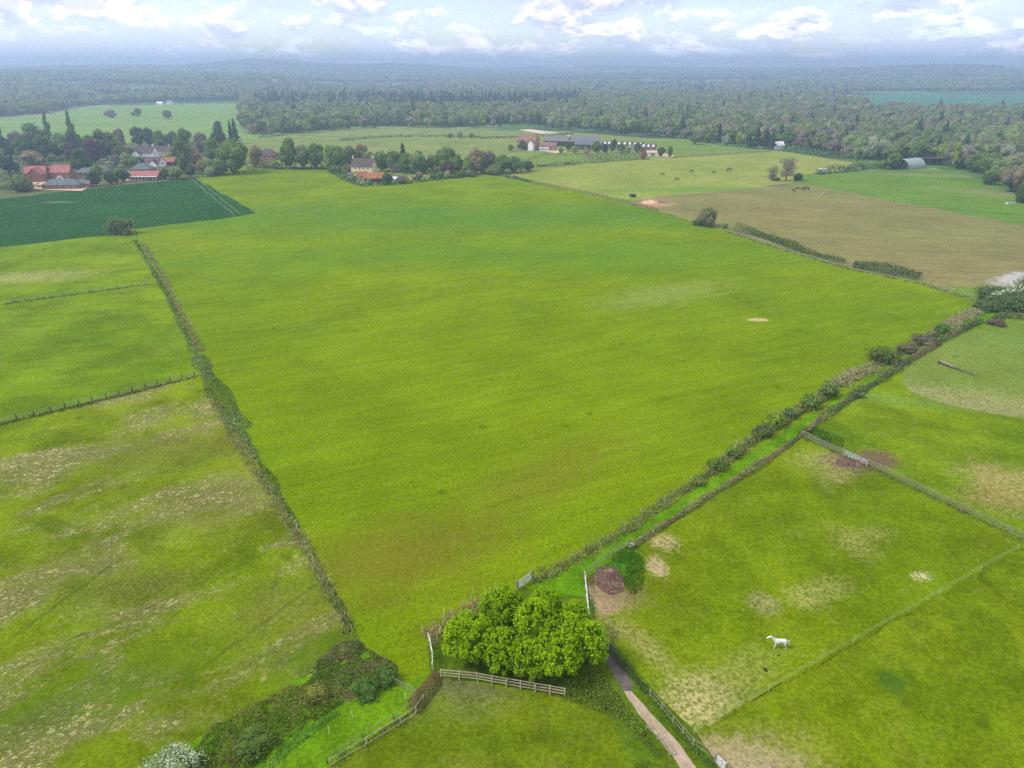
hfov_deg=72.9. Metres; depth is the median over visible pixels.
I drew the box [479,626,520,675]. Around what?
maple tree
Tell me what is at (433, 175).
bush
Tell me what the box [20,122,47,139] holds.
broadleaf tree
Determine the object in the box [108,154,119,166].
broadleaf tree
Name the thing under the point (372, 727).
fence
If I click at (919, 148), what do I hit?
broadleaf tree
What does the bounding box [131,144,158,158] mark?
white house
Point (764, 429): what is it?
shrub
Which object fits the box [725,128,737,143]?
broadleaf tree
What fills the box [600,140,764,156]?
farm paddock
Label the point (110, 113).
broadleaf tree
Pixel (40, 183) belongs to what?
house yard
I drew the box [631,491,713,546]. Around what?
lane hedge
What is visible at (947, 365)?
fallen trunk
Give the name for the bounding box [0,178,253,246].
crop field
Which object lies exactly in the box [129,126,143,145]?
broadleaf tree
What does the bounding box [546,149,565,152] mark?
farm yard
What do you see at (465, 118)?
broadleaf tree
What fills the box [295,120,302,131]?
broadleaf tree
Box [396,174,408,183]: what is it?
bush
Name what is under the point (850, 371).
straw grass
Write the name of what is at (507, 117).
broadleaf tree
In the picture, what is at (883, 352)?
shrub
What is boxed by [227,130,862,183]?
back pasture
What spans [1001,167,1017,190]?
broadleaf tree
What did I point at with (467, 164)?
broadleaf tree
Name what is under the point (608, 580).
muck heap
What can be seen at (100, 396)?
fence
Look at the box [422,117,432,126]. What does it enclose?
broadleaf tree
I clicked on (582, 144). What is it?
barn
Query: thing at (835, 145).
broadleaf tree
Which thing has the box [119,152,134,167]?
broadleaf tree
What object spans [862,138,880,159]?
broadleaf tree
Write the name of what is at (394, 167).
broadleaf tree
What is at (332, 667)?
bramble bank
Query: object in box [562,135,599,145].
barn
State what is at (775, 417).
shrub
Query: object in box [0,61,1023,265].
ground
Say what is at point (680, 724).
fence
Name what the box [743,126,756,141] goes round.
broadleaf tree
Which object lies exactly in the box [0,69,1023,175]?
woods
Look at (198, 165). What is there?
bush
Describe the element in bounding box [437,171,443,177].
bush
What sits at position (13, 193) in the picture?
garden ground
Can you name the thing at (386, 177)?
bush
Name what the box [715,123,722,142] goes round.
conifer tree
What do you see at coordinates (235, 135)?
conifer tree
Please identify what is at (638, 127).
broadleaf tree
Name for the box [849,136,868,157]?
broadleaf tree
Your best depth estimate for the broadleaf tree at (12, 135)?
525.84 m
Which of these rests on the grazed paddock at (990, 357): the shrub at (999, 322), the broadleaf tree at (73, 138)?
the shrub at (999, 322)
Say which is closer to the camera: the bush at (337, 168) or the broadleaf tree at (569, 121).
the bush at (337, 168)
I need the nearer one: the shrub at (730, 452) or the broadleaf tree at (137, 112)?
the shrub at (730, 452)
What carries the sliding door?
in the hangar
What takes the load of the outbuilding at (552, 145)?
on the farm yard at (554, 151)
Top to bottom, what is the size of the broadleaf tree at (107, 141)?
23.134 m
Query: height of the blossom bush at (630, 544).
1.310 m
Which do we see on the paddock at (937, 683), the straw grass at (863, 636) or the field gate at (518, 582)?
the straw grass at (863, 636)
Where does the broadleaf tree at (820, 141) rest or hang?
on the ground at (522, 125)
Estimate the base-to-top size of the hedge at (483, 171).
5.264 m
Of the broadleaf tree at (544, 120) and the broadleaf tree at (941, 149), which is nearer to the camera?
the broadleaf tree at (941, 149)
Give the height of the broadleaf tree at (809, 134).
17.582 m
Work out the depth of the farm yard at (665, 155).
517.42 m
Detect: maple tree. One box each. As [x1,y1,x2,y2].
[442,609,495,663]
[478,581,523,628]
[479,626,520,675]
[508,634,545,681]
[512,596,558,645]
[527,585,562,617]
[533,626,584,677]
[550,611,584,643]
[557,598,593,622]
[575,619,611,665]
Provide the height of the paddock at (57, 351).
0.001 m
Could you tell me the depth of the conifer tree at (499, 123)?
773.57 m
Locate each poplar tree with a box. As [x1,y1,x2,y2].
[41,108,51,141]
[64,110,75,132]
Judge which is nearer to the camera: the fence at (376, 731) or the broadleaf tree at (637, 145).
the fence at (376, 731)
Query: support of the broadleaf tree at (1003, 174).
on the ground at (522, 125)
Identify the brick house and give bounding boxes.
[23,163,50,181]
[48,162,75,178]
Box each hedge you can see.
[0,170,21,179]
[0,182,40,189]
[14,150,83,163]
[247,165,324,169]
[327,167,354,183]
[339,133,479,140]
[352,171,480,186]
[407,671,443,714]
[462,166,503,173]
[479,132,569,138]
[517,160,580,169]
[559,673,659,756]
[580,146,642,162]
[603,639,654,695]
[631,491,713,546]
[713,432,804,494]
[732,222,803,250]
[781,145,864,161]
[798,377,880,435]
[799,247,845,263]
[814,163,855,173]
[852,260,922,279]
[853,162,888,170]
[877,315,983,380]
[990,310,1023,319]
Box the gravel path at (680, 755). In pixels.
[624,691,695,767]
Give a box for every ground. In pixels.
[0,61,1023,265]
[0,137,258,198]
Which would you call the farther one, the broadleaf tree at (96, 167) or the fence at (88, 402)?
the broadleaf tree at (96, 167)
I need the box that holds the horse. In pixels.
[767,636,789,647]
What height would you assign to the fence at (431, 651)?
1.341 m
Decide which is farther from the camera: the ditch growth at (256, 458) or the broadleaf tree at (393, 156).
the broadleaf tree at (393, 156)
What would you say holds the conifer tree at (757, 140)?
on the ground at (522, 125)
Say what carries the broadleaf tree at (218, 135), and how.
on the garden ground at (13, 193)
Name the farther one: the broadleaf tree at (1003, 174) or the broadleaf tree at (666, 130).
the broadleaf tree at (666, 130)
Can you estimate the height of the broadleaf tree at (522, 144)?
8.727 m
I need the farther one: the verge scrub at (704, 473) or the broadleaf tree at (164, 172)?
the broadleaf tree at (164, 172)
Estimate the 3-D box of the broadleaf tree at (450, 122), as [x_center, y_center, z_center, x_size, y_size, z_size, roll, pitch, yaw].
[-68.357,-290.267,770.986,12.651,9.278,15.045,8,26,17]
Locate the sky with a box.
[0,0,1023,67]
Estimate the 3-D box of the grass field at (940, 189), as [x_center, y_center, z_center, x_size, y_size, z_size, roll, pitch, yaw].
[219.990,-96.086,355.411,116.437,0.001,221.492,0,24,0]
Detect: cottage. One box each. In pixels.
[144,156,166,167]
[155,144,170,155]
[259,149,278,159]
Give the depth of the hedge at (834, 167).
435.62 m
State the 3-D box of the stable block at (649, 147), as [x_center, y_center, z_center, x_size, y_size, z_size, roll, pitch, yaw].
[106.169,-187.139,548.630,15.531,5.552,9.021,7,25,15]
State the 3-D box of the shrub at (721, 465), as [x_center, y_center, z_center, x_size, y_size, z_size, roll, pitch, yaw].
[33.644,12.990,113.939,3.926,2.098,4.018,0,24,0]
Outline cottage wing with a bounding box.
[353,171,366,180]
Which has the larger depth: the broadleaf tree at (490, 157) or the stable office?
the stable office
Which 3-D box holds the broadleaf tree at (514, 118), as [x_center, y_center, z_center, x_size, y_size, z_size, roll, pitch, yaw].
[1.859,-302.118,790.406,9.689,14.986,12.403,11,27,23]
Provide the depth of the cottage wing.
404.45 m
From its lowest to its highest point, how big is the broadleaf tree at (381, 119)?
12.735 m
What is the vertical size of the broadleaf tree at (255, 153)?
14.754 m
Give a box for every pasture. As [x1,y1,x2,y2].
[0,103,267,143]
[0,374,365,767]
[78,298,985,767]
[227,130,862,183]
[508,151,856,202]
[630,182,1023,298]
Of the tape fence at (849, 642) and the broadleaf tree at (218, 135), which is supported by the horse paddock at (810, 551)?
the tape fence at (849, 642)
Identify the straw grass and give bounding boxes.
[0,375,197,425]
[4,284,144,304]
[140,242,205,351]
[210,401,358,637]
[332,701,421,762]
[421,586,496,645]
[527,484,692,585]
[695,550,1014,732]
[702,308,978,475]
[726,231,977,299]
[803,437,1023,542]
[823,362,884,386]
[940,307,985,329]
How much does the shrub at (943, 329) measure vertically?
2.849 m
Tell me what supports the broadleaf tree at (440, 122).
on the ground at (522, 125)
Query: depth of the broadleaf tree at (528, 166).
437.78 m
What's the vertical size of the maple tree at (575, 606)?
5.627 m
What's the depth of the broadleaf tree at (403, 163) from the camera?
428.78 m
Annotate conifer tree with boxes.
[227,120,232,138]
[231,116,239,140]
[400,142,405,154]
[497,112,501,126]
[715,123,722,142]
[746,133,752,147]
[751,127,762,147]
[760,127,769,148]
[768,130,776,148]
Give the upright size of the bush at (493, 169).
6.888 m
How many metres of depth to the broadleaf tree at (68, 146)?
470.53 m
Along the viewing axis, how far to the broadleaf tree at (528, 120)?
783.82 m
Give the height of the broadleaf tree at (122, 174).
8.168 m
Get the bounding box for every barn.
[364,172,384,182]
[543,136,569,146]
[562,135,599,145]
[574,140,603,149]
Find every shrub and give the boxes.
[230,721,273,766]
[300,681,330,705]
[349,674,381,705]
[373,663,400,691]
[688,474,706,485]
[705,457,729,470]
[724,446,740,458]
[750,421,774,438]
[765,410,786,428]
[782,407,798,419]
[798,391,820,409]
[819,383,839,397]
[849,389,865,398]
[864,345,904,364]
[895,342,920,352]
[910,333,940,346]
[934,323,951,334]
[985,318,1006,327]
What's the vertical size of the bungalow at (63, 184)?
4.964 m
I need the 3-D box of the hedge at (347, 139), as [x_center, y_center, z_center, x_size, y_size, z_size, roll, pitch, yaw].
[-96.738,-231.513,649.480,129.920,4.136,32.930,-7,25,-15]
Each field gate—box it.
[516,569,533,589]
[714,752,727,767]
[843,448,868,465]
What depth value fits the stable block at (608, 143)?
566.77 m
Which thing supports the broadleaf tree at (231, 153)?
on the meadow
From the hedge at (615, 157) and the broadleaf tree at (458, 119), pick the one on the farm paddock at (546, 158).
the hedge at (615, 157)
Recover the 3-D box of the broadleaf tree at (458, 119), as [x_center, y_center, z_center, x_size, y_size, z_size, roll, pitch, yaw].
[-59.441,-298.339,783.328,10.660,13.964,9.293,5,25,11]
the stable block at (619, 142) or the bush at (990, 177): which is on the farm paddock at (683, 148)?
the stable block at (619, 142)
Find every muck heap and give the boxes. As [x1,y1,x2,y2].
[594,566,624,594]
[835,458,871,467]
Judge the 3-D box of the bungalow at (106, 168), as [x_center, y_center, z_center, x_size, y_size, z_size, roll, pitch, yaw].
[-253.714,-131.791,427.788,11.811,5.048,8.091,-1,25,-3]
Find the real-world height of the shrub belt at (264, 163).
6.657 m
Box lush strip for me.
[180,652,443,767]
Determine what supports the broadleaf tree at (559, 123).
on the ground at (522, 125)
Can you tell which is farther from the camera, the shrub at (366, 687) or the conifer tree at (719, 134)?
the conifer tree at (719, 134)
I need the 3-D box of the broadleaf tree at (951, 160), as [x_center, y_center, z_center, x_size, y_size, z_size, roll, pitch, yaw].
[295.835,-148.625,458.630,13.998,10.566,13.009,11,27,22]
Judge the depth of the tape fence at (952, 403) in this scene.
134.49 m
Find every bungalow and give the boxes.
[41,179,83,189]
[75,167,90,176]
[100,166,112,174]
[129,160,155,170]
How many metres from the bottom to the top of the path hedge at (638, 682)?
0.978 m
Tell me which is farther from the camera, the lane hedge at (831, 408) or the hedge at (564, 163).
the hedge at (564, 163)
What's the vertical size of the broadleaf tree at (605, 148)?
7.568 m
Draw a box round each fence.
[3,281,146,302]
[3,371,194,420]
[326,697,417,763]
[329,695,423,766]
[394,678,415,695]
[428,633,432,669]
[440,669,565,696]
[501,174,657,209]
[522,153,648,160]
[584,539,630,578]
[584,571,588,610]
[646,721,670,756]
[650,689,714,757]
[665,150,772,158]
[694,544,1019,731]
[735,229,976,298]
[802,430,843,452]
[869,460,1023,537]
[908,374,1020,414]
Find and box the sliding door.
[897,163,904,168]
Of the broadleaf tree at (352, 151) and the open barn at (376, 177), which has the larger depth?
the broadleaf tree at (352, 151)
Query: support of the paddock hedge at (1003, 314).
on the paddock at (973, 459)
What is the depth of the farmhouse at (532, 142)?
554.87 m
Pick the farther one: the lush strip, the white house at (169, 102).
the white house at (169, 102)
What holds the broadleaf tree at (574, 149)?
on the farm paddock at (546, 158)
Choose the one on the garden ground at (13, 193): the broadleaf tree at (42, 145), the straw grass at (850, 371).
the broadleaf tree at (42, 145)
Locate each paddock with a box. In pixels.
[0,229,199,423]
[330,679,634,767]
[519,152,638,167]
[586,438,1023,732]
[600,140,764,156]
[697,550,1023,767]
[803,318,1023,537]
[901,320,1023,417]
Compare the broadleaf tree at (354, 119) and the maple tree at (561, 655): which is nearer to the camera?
the maple tree at (561, 655)
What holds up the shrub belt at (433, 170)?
on the back pasture at (432, 145)
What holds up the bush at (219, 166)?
on the meadow
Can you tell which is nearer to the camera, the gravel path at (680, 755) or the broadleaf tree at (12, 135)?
the gravel path at (680, 755)
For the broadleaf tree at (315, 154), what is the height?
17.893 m
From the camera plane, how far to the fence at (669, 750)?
67.54 m
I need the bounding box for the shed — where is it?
[629,144,642,151]
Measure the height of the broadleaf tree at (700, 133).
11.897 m
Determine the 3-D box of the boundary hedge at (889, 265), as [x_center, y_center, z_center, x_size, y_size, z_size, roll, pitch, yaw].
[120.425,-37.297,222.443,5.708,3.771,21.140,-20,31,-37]
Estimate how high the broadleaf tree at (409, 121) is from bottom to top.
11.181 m
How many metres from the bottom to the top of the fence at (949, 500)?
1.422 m
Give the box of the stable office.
[646,151,656,155]
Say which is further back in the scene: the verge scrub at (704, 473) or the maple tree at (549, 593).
the verge scrub at (704, 473)
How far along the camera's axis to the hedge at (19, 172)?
412.27 m
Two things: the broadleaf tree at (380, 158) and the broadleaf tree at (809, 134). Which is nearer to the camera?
the broadleaf tree at (380, 158)
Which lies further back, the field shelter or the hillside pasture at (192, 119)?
the hillside pasture at (192, 119)
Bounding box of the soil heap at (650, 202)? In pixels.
[642,200,657,203]
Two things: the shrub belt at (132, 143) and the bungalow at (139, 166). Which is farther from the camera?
the shrub belt at (132, 143)
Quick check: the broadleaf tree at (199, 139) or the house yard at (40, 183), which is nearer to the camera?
the house yard at (40, 183)
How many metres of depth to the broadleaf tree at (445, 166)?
414.89 m
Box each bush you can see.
[7,174,33,190]
[102,215,135,235]
[138,741,208,767]
[195,159,204,171]
[200,159,228,174]
[204,166,214,176]
[330,165,341,172]
[341,164,350,174]
[351,174,356,180]
[381,173,393,182]
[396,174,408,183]
[430,173,436,178]
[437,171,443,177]
[443,170,450,177]
[453,171,462,176]
[464,170,475,176]
[485,164,501,174]
[626,539,634,549]
[694,207,718,227]
[722,222,728,228]
[793,173,802,179]
[981,172,999,183]
[1014,182,1023,202]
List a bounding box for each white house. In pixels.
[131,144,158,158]
[166,100,172,104]
[769,141,784,148]
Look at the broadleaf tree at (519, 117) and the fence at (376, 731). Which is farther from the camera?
the broadleaf tree at (519, 117)
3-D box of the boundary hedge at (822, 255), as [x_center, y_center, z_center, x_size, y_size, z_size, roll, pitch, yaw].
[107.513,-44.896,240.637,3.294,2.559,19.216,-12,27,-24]
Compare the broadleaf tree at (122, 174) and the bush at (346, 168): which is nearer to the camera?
the broadleaf tree at (122, 174)
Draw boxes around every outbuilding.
[162,157,178,165]
[540,142,556,149]
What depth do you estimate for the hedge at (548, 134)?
656.47 m
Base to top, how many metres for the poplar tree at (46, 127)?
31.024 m
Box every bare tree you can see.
[767,166,779,180]
[779,156,797,180]
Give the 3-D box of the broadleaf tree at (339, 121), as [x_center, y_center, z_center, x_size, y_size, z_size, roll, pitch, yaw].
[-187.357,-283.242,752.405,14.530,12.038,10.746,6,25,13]
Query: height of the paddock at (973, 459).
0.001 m
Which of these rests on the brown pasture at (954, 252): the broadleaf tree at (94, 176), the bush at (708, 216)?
the bush at (708, 216)
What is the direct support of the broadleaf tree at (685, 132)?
on the ground at (522, 125)
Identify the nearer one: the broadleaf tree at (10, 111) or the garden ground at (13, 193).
the garden ground at (13, 193)
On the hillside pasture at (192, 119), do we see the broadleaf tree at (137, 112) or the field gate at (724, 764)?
the broadleaf tree at (137, 112)
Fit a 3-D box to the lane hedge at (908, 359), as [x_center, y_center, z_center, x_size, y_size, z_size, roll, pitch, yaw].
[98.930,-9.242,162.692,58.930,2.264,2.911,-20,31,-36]
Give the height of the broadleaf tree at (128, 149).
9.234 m
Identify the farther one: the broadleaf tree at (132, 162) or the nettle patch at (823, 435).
the broadleaf tree at (132, 162)
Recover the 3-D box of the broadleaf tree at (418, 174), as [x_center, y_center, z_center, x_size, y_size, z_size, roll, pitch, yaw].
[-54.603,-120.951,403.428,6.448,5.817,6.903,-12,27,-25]
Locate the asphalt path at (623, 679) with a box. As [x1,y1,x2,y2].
[600,624,632,690]
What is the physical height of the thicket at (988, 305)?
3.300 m
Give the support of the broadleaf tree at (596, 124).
on the ground at (522, 125)
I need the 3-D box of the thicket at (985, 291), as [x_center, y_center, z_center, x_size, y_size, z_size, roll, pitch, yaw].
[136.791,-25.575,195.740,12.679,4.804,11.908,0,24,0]
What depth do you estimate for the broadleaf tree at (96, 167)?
414.13 m
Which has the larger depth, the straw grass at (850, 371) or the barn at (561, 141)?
the barn at (561, 141)
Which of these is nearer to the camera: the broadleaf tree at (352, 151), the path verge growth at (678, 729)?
the path verge growth at (678, 729)
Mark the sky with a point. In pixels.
(459, 33)
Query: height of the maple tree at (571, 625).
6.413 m
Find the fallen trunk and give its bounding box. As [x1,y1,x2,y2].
[938,360,974,376]
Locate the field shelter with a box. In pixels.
[915,157,948,164]
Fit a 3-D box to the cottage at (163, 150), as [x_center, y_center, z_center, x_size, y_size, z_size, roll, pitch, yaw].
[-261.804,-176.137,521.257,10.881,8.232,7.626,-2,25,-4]
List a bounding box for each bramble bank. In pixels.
[184,680,343,767]
[310,640,397,700]
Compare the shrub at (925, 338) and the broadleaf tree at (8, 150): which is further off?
the broadleaf tree at (8, 150)
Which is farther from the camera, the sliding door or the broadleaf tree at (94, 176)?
the sliding door
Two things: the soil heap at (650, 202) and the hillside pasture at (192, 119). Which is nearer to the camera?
the soil heap at (650, 202)
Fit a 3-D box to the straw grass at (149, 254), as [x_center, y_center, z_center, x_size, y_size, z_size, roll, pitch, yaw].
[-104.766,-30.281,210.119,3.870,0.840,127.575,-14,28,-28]
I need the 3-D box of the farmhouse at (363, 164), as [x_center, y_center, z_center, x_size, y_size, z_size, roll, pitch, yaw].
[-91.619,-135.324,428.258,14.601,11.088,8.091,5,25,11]
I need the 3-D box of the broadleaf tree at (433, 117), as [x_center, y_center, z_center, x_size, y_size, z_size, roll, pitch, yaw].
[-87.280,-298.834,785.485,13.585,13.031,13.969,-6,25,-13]
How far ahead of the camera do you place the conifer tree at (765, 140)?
562.76 m
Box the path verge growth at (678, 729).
[648,693,716,767]
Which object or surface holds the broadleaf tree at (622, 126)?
on the ground at (522, 125)
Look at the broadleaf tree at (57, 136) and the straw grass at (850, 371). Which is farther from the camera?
the broadleaf tree at (57, 136)
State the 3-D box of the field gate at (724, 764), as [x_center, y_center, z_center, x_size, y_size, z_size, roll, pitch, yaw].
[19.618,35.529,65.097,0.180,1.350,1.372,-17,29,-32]
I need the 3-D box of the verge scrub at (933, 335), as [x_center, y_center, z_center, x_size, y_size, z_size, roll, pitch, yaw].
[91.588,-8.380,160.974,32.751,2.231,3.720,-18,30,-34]
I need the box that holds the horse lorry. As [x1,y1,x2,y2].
[539,147,548,150]
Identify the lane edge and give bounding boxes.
[598,638,716,767]
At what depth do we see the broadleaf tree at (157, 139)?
561.01 m
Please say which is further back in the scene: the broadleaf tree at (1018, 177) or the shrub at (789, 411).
the broadleaf tree at (1018, 177)
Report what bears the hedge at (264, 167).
on the meadow
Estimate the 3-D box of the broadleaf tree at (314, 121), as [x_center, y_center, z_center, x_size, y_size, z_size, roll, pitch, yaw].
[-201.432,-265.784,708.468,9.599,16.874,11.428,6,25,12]
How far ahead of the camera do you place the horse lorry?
546.91 m
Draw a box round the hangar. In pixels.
[893,158,925,169]
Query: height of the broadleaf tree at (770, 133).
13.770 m
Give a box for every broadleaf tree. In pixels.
[0,134,14,157]
[0,156,20,172]
[2,141,15,157]
[7,107,14,114]
[7,130,22,146]
[13,135,33,153]
[19,150,46,164]
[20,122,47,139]
[27,104,35,112]
[30,135,57,158]
[36,104,47,112]
[49,138,65,155]
[51,131,64,140]
[58,100,69,108]
[59,129,82,147]
[63,141,76,159]
[69,147,94,170]
[80,134,93,143]
[82,138,102,162]
[84,97,91,103]
[84,169,100,185]
[89,163,103,174]
[91,128,115,160]
[92,99,99,104]
[103,109,116,117]
[103,170,118,183]
[105,160,114,170]
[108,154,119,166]
[112,127,126,145]
[112,136,121,155]
[113,168,130,181]
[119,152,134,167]
[122,145,134,153]
[126,155,143,167]
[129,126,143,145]
[130,108,141,115]
[132,96,138,102]
[137,128,153,145]
[152,130,163,145]
[161,110,171,118]
[161,168,168,178]
[162,130,175,145]
[168,166,182,178]
[170,138,191,173]
[175,127,190,145]
[185,163,195,175]
[190,146,202,165]
[193,130,205,154]
[203,137,217,160]
[210,120,225,143]
[215,137,247,171]
[246,124,257,134]
[248,145,262,166]
[256,120,263,131]
[266,120,274,133]
[269,160,280,168]
[274,119,282,131]
[278,137,295,168]
[282,120,295,132]
[293,144,308,168]
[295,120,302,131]
[302,117,313,132]
[306,142,323,168]
[310,116,319,131]
[318,115,328,129]
[322,144,332,166]
[328,119,338,128]
[328,144,348,166]
[333,117,342,128]
[343,120,350,129]
[343,143,360,166]
[350,114,359,124]
[355,143,367,157]
[359,117,369,127]
[362,150,374,157]
[370,119,377,126]
[374,149,388,169]
[378,115,385,125]
[383,117,391,125]
[385,149,400,167]
[387,162,397,175]
[391,113,400,125]
[395,152,409,172]
[399,111,406,125]
[404,117,414,126]
[408,149,424,170]
[412,113,422,125]
[412,171,422,179]
[413,158,428,173]
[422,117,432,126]
[427,154,435,168]
[429,115,439,125]
[431,146,456,170]
[433,118,446,126]
[440,161,453,173]
[446,119,455,126]
[448,154,463,171]
[455,114,462,125]
[461,113,470,125]
[461,156,471,170]
[469,115,475,126]
[469,147,485,172]
[478,112,485,126]
[480,149,495,170]
[489,118,495,126]
[494,153,510,170]
[505,111,510,123]
[507,155,524,172]
[510,112,518,125]
[517,115,522,122]
[517,140,526,149]
[524,161,532,171]
[525,116,531,124]
[535,111,541,124]
[541,114,550,125]
[546,115,556,126]
[555,117,564,128]
[563,114,574,127]
[565,142,571,150]
[571,145,578,153]
[576,117,581,126]
[581,116,589,129]
[590,118,603,130]
[591,140,601,153]
[599,116,608,128]
[602,144,607,152]
[609,139,616,151]
[610,119,618,131]
[617,120,628,132]
[617,144,625,153]
[626,123,633,131]
[633,122,642,131]
[634,142,642,153]
[641,122,653,134]
[641,149,647,159]
[652,124,663,135]
[657,146,665,156]
[660,126,671,136]
[668,146,672,156]
[669,125,681,137]
[679,128,692,137]
[688,133,702,143]
[697,129,713,139]
[701,128,712,142]
[721,134,731,145]
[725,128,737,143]
[735,132,746,144]
[738,124,744,132]
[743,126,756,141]
[760,130,776,138]
[775,134,785,144]
[782,130,796,147]
[791,133,804,146]
[802,127,817,147]
[811,133,830,150]
[826,138,844,152]
[840,146,854,156]
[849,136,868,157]
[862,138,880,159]
[878,147,887,159]
[879,142,901,157]
[879,151,902,168]
[908,138,931,157]
[932,142,950,161]
[944,142,954,164]
[948,151,964,165]
[951,142,963,168]
[964,148,979,170]
[964,150,985,172]
[979,152,1002,173]
[984,158,1013,179]
[999,166,1010,179]
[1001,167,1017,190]
[1013,167,1023,188]
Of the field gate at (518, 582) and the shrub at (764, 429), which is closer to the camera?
the field gate at (518, 582)
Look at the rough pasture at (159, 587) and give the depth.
87.90 m
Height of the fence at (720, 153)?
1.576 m
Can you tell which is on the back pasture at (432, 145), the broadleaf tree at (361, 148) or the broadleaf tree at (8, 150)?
the broadleaf tree at (361, 148)
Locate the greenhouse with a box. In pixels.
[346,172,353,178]
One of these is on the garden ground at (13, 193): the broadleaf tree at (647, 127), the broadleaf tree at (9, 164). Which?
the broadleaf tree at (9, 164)
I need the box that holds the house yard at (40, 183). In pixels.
[33,181,86,190]
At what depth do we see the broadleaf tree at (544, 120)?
769.81 m
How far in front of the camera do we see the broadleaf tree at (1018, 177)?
359.79 m
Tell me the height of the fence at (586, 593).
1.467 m
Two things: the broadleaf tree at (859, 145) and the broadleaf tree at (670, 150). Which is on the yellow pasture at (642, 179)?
the broadleaf tree at (670, 150)
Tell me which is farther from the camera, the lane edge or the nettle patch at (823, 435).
the nettle patch at (823, 435)
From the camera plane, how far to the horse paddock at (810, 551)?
90.11 m
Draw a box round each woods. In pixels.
[0,58,1023,84]
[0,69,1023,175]
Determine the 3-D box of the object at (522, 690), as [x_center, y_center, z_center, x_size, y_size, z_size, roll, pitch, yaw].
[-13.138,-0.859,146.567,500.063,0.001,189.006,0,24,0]
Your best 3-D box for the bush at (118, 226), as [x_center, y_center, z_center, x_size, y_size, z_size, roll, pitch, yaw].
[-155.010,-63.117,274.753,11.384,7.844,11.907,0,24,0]
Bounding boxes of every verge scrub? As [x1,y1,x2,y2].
[681,446,746,491]
[743,394,835,447]
[874,333,939,365]
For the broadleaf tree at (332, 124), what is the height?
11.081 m
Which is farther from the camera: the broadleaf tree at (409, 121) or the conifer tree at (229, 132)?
the broadleaf tree at (409, 121)
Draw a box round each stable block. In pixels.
[603,141,611,148]
[615,141,630,148]
[622,141,643,146]
[640,143,656,150]
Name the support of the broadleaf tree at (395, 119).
on the ground at (522, 125)
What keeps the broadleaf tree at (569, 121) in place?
on the ground at (522, 125)
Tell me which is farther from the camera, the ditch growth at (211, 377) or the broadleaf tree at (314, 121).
the broadleaf tree at (314, 121)
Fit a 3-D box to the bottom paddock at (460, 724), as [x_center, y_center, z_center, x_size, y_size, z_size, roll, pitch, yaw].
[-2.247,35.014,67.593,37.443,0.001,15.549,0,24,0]
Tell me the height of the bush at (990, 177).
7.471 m
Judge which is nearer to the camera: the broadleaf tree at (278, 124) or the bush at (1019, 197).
the bush at (1019, 197)
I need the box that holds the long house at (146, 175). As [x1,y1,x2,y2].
[128,171,162,180]
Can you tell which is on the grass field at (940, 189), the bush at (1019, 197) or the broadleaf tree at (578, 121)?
the bush at (1019, 197)
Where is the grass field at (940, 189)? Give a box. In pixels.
[795,168,1023,224]
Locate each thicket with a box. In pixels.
[970,298,1011,313]
[973,284,1015,299]
[985,288,1023,313]
[1002,275,1023,292]
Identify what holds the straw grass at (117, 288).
on the paddock at (57, 351)
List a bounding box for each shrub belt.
[121,142,136,152]
[161,134,222,148]
[243,159,271,167]
[279,160,331,167]
[430,159,523,172]
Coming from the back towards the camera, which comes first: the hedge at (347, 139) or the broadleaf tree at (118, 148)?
the hedge at (347, 139)
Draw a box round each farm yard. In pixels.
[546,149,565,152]
[657,153,673,157]
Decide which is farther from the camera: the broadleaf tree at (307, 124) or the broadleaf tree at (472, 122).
the broadleaf tree at (472, 122)
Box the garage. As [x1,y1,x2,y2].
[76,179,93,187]
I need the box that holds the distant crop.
[859,93,1023,105]
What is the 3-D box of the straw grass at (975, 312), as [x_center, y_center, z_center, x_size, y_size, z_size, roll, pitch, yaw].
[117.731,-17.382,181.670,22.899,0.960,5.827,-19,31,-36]
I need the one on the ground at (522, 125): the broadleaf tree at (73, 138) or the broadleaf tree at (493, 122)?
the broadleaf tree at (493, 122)
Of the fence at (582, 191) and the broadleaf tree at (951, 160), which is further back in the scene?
the broadleaf tree at (951, 160)
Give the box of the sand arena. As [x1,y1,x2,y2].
[523,129,555,134]
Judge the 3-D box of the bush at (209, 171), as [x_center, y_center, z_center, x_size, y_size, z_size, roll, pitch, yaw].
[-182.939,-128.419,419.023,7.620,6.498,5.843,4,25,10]
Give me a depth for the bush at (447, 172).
412.19 m
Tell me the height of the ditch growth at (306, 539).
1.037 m
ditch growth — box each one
[132,239,198,354]
[190,354,252,431]
[236,429,284,503]
[277,496,353,629]
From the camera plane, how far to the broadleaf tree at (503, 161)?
428.35 m
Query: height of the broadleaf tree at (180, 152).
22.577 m
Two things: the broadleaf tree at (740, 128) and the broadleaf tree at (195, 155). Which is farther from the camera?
the broadleaf tree at (740, 128)
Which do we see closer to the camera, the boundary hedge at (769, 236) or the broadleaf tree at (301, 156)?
the boundary hedge at (769, 236)
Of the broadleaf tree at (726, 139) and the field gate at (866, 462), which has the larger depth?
the broadleaf tree at (726, 139)
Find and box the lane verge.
[527,307,1023,595]
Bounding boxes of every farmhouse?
[350,156,376,171]
[516,133,539,150]
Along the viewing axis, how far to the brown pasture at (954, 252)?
282.68 m
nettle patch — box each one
[257,711,338,767]
[611,547,645,594]
[806,427,844,447]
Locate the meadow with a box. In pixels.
[134,168,974,681]

